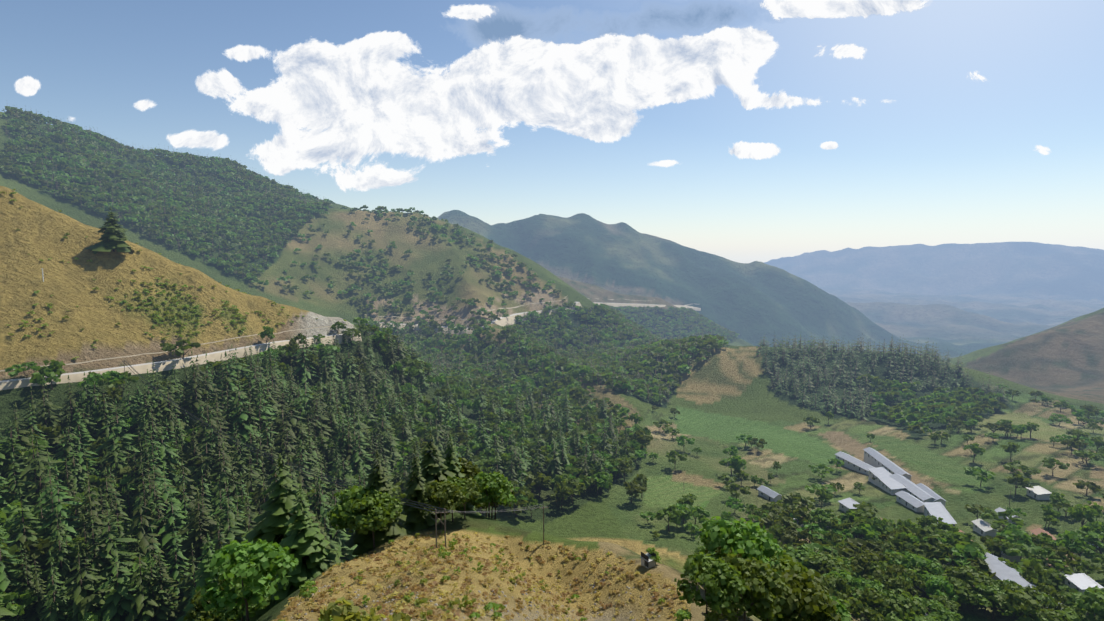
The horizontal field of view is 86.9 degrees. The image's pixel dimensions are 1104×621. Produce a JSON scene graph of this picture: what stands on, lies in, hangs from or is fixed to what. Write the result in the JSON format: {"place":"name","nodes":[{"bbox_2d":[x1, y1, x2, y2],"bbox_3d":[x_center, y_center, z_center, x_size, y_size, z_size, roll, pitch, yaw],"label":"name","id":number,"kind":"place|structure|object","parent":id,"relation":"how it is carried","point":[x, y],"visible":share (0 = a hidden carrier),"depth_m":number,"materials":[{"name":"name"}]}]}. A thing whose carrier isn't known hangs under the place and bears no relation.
{"place":"outdoors","nodes":[
{"label":"outdoors","id":0,"kind":"place"},
{"bbox_2d":[0,324,361,389],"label":"retaining wall","id":1,"kind":"structure","parent":0,"point":[178,363],"depth_m":309.07,"materials":[{"name":"concrete"}]},
{"bbox_2d":[368,296,581,334],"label":"hill road","id":2,"kind":"structure","parent":0,"point":[511,319],"depth_m":894.03,"materials":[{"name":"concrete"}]},
{"bbox_2d":[0,112,1103,620],"bbox_3d":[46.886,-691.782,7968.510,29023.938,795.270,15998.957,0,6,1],"label":"terrain","id":3,"kind":"structure","parent":0,"point":[1024,318],"depth_m":609.47,"materials":[{"name":"green plant"}]},
{"bbox_2d":[85,206,131,253],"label":"conifer tree","id":4,"kind":"object","parent":3,"relation":"on","point":[111,238],"visible":1,"depth_m":340.65,"materials":[{"name":"green plant"}]},
{"bbox_2d":[0,189,346,359],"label":"hill shrubs","id":5,"kind":"object","parent":3,"relation":"on","point":[157,317],"visible":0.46,"depth_m":336.86,"materials":[{"name":"green plant"}]},
{"bbox_2d":[185,445,434,612],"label":"conifer trees","id":6,"kind":"object","parent":3,"relation":"on","point":[305,545],"visible":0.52,"depth_m":102.84,"materials":[{"name":"green plant"}]},
{"bbox_2d":[0,323,635,620],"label":"conifer forest","id":7,"kind":"object","parent":3,"relation":"on","point":[132,607],"visible":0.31,"depth_m":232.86,"materials":[{"name":"green plant"}]},
{"bbox_2d":[0,317,652,620],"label":"broadleaf forest","id":8,"kind":"object","parent":3,"relation":"on","point":[42,545],"visible":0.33,"depth_m":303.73,"materials":[{"name":"green plant"}]},
{"bbox_2d":[177,433,480,620],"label":"conifer trees","id":9,"kind":"object","parent":3,"relation":"on","point":[272,526],"visible":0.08,"depth_m":111.67,"materials":[{"name":"green plant"}]},
{"bbox_2d":[183,457,517,620],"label":"broadleaf trees","id":10,"kind":"object","parent":3,"relation":"on","point":[244,591],"visible":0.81,"depth_m":97.44,"materials":[{"name":"green plant"}]},
{"bbox_2d":[0,104,739,404],"bbox_3d":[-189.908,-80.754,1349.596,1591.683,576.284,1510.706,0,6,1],"label":"forest","id":11,"kind":"object","parent":3,"relation":"on","point":[65,192],"visible":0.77,"depth_m":926.42,"materials":[{"name":"green plant"}]},
{"bbox_2d":[279,430,463,562],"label":"conifer trees","id":12,"kind":"object","parent":3,"relation":"on","point":[434,467],"visible":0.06,"depth_m":133.91,"materials":[{"name":"green plant"}]},
{"bbox_2d":[431,509,449,547],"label":"utility pole","id":13,"kind":"object","parent":3,"relation":"on","point":[436,517],"visible":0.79,"depth_m":104.81,"materials":[{"name":"brown wood"}]},
{"bbox_2d":[123,360,448,511],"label":"power line","id":14,"kind":"object","parent":13,"relation":"attached to","point":[275,456],"visible":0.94,"depth_m":159.03,"materials":[{"name":"grey metal"}]},
{"bbox_2d":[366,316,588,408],"bbox_3d":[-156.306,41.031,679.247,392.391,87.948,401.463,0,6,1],"label":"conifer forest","id":15,"kind":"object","parent":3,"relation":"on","point":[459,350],"visible":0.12,"depth_m":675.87,"materials":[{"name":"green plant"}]},
{"bbox_2d":[272,530,691,620],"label":"spur grass tufts","id":16,"kind":"object","parent":3,"relation":"on","point":[397,607],"visible":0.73,"depth_m":85.17,"materials":[{"name":"plant"}]},
{"bbox_2d":[298,531,665,620],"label":"small spur shrubs","id":17,"kind":"object","parent":3,"relation":"on","point":[417,603],"visible":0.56,"depth_m":79.18,"materials":[{"name":"green plant"}]},
{"bbox_2d":[283,578,682,620],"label":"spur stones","id":18,"kind":"object","parent":3,"relation":"on","point":[436,604],"visible":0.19,"depth_m":81.68,"materials":[{"name":"stone"}]},
{"bbox_2d":[352,317,629,419],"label":"broadleaf forest","id":19,"kind":"object","parent":3,"relation":"on","point":[575,392],"visible":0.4,"depth_m":684.84,"materials":[{"name":"green plant"}]},
{"bbox_2d":[279,530,737,620],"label":"shrubs","id":20,"kind":"object","parent":3,"relation":"on","point":[334,611],"visible":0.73,"depth_m":28.92,"materials":[{"name":"green plant"}]},
{"bbox_2d":[539,504,547,543],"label":"power pole","id":21,"kind":"object","parent":3,"relation":"on","point":[543,522],"visible":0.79,"depth_m":117.66,"materials":[{"name":"brown wood"}]},
{"bbox_2d":[432,504,546,512],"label":"power lines","id":22,"kind":"object","parent":21,"relation":"attached to","point":[450,511],"visible":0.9,"depth_m":110.66,"materials":[{"name":"grey metal"}]},
{"bbox_2d":[588,298,700,310],"bbox_3d":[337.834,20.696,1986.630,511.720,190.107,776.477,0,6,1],"label":"embankment","id":23,"kind":"structure","parent":3,"relation":"on","point":[642,305],"depth_m":1708.64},
{"bbox_2d":[640,552,655,568],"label":"hut","id":24,"kind":"object","parent":3,"relation":"on","point":[647,561],"visible":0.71,"depth_m":101.45,"materials":[{"name":"grey"}]},
{"bbox_2d":[674,516,850,620],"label":"valley trees","id":25,"kind":"object","parent":3,"relation":"on","point":[754,565],"visible":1,"depth_m":84.37,"materials":[{"name":"green plant"}]},
{"bbox_2d":[757,485,781,501],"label":"building","id":26,"kind":"structure","parent":3,"relation":"on","point":[768,494],"depth_m":336.63,"materials":[{"name":"metal"}]},
{"bbox_2d":[838,497,859,512],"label":"house","id":27,"kind":"structure","parent":3,"relation":"on","point":[846,504],"depth_m":315.57,"materials":[{"name":"metal"}]},
{"bbox_2d":[606,395,1103,590],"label":"valley trees","id":28,"kind":"object","parent":3,"relation":"on","point":[994,546],"visible":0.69,"depth_m":264.66,"materials":[{"name":"green plant"}]},
{"bbox_2d":[835,451,874,474],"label":"farm shed","id":29,"kind":"structure","parent":3,"relation":"on","point":[854,463],"depth_m":398.24,"materials":[{"name":"metal"}]},
{"bbox_2d":[639,383,1103,607],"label":"valley trees","id":30,"kind":"object","parent":3,"relation":"on","point":[849,547],"visible":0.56,"depth_m":279.53,"materials":[{"name":"green plant"}]},
{"bbox_2d":[755,332,1009,419],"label":"conifer trees","id":31,"kind":"object","parent":3,"relation":"on","point":[851,413],"visible":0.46,"depth_m":678.02,"materials":[{"name":"green plant"}]},
{"bbox_2d":[867,467,907,494],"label":"farm shed","id":32,"kind":"structure","parent":3,"relation":"on","point":[883,480],"depth_m":356.42,"materials":[{"name":"metal"}]},
{"bbox_2d":[863,447,911,479],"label":"farm shed","id":33,"kind":"structure","parent":3,"relation":"on","point":[874,458],"depth_m":390.61,"materials":[{"name":"metal"}]},
{"bbox_2d":[690,541,1103,620],"bbox_3d":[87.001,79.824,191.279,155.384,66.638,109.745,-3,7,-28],"label":"valley trees","id":34,"kind":"object","parent":3,"relation":"on","point":[863,596],"visible":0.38,"depth_m":202.29,"materials":[{"name":"green plant"}]},
{"bbox_2d":[895,491,923,512],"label":"building","id":35,"kind":"structure","parent":3,"relation":"on","point":[910,501],"depth_m":321.48,"materials":[{"name":"metal"}]},
{"bbox_2d":[889,473,934,501],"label":"farm shed","id":36,"kind":"structure","parent":3,"relation":"on","point":[916,491],"depth_m":337.69,"materials":[{"name":"metal"}]},
{"bbox_2d":[916,483,945,506],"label":"building","id":37,"kind":"structure","parent":3,"relation":"on","point":[932,493],"depth_m":329.42,"materials":[{"name":"metal"}]},
{"bbox_2d":[857,373,1008,433],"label":"trees","id":38,"kind":"object","parent":3,"relation":"on","point":[937,403],"visible":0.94,"depth_m":583.33,"materials":[{"name":"green plant"}]},
{"bbox_2d":[922,502,956,526],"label":"building","id":39,"kind":"structure","parent":3,"relation":"on","point":[937,509],"depth_m":300.95,"materials":[{"name":"metal"}]},
{"bbox_2d":[972,518,998,536],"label":"village house","id":40,"kind":"structure","parent":3,"relation":"on","point":[982,527],"depth_m":281.58,"materials":[{"name":"grey"}]},
{"bbox_2d":[993,551,1019,561],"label":"village house","id":41,"kind":"structure","parent":3,"relation":"on","point":[1010,558],"depth_m":245.31,"materials":[{"name":"grey"}]},
{"bbox_2d":[995,507,1019,523],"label":"village house","id":42,"kind":"structure","parent":3,"relation":"on","point":[999,509],"depth_m":302.48,"materials":[{"name":"metal"}]},
{"bbox_2d":[984,552,1062,614],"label":"long house","id":43,"kind":"structure","parent":3,"relation":"on","point":[1003,570],"depth_m":215.36,"materials":[{"name":"metal"}]},
{"bbox_2d":[1025,486,1051,499],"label":"village house","id":44,"kind":"structure","parent":3,"relation":"on","point":[1038,492],"depth_m":327.50,"materials":[{"name":"grey"}]},
{"bbox_2d":[1030,528,1057,549],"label":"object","id":45,"kind":"structure","parent":3,"relation":"on","point":[1037,531],"depth_m":265.73,"materials":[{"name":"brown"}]},
{"bbox_2d":[1045,558,1074,576],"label":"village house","id":46,"kind":"structure","parent":3,"relation":"on","point":[1055,568],"depth_m":232.13,"materials":[{"name":"grey"}]},
{"bbox_2d":[1065,573,1103,594],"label":"village house","id":47,"kind":"structure","parent":3,"relation":"on","point":[1081,582],"depth_m":216.88,"materials":[{"name":"metal"}]},
{"bbox_2d":[0,0,1103,240],"label":"sky","id":48,"kind":"structure","parent":0,"point":[951,150],"materials":[{"name":"blue"}]},
{"bbox_2d":[15,0,1103,262],"bbox_3d":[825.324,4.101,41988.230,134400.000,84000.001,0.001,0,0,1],"label":"cloud","id":49,"kind":"structure","parent":0,"point":[351,104],"depth_m":41998.54,"materials":[{"name":"white"}]}
]}

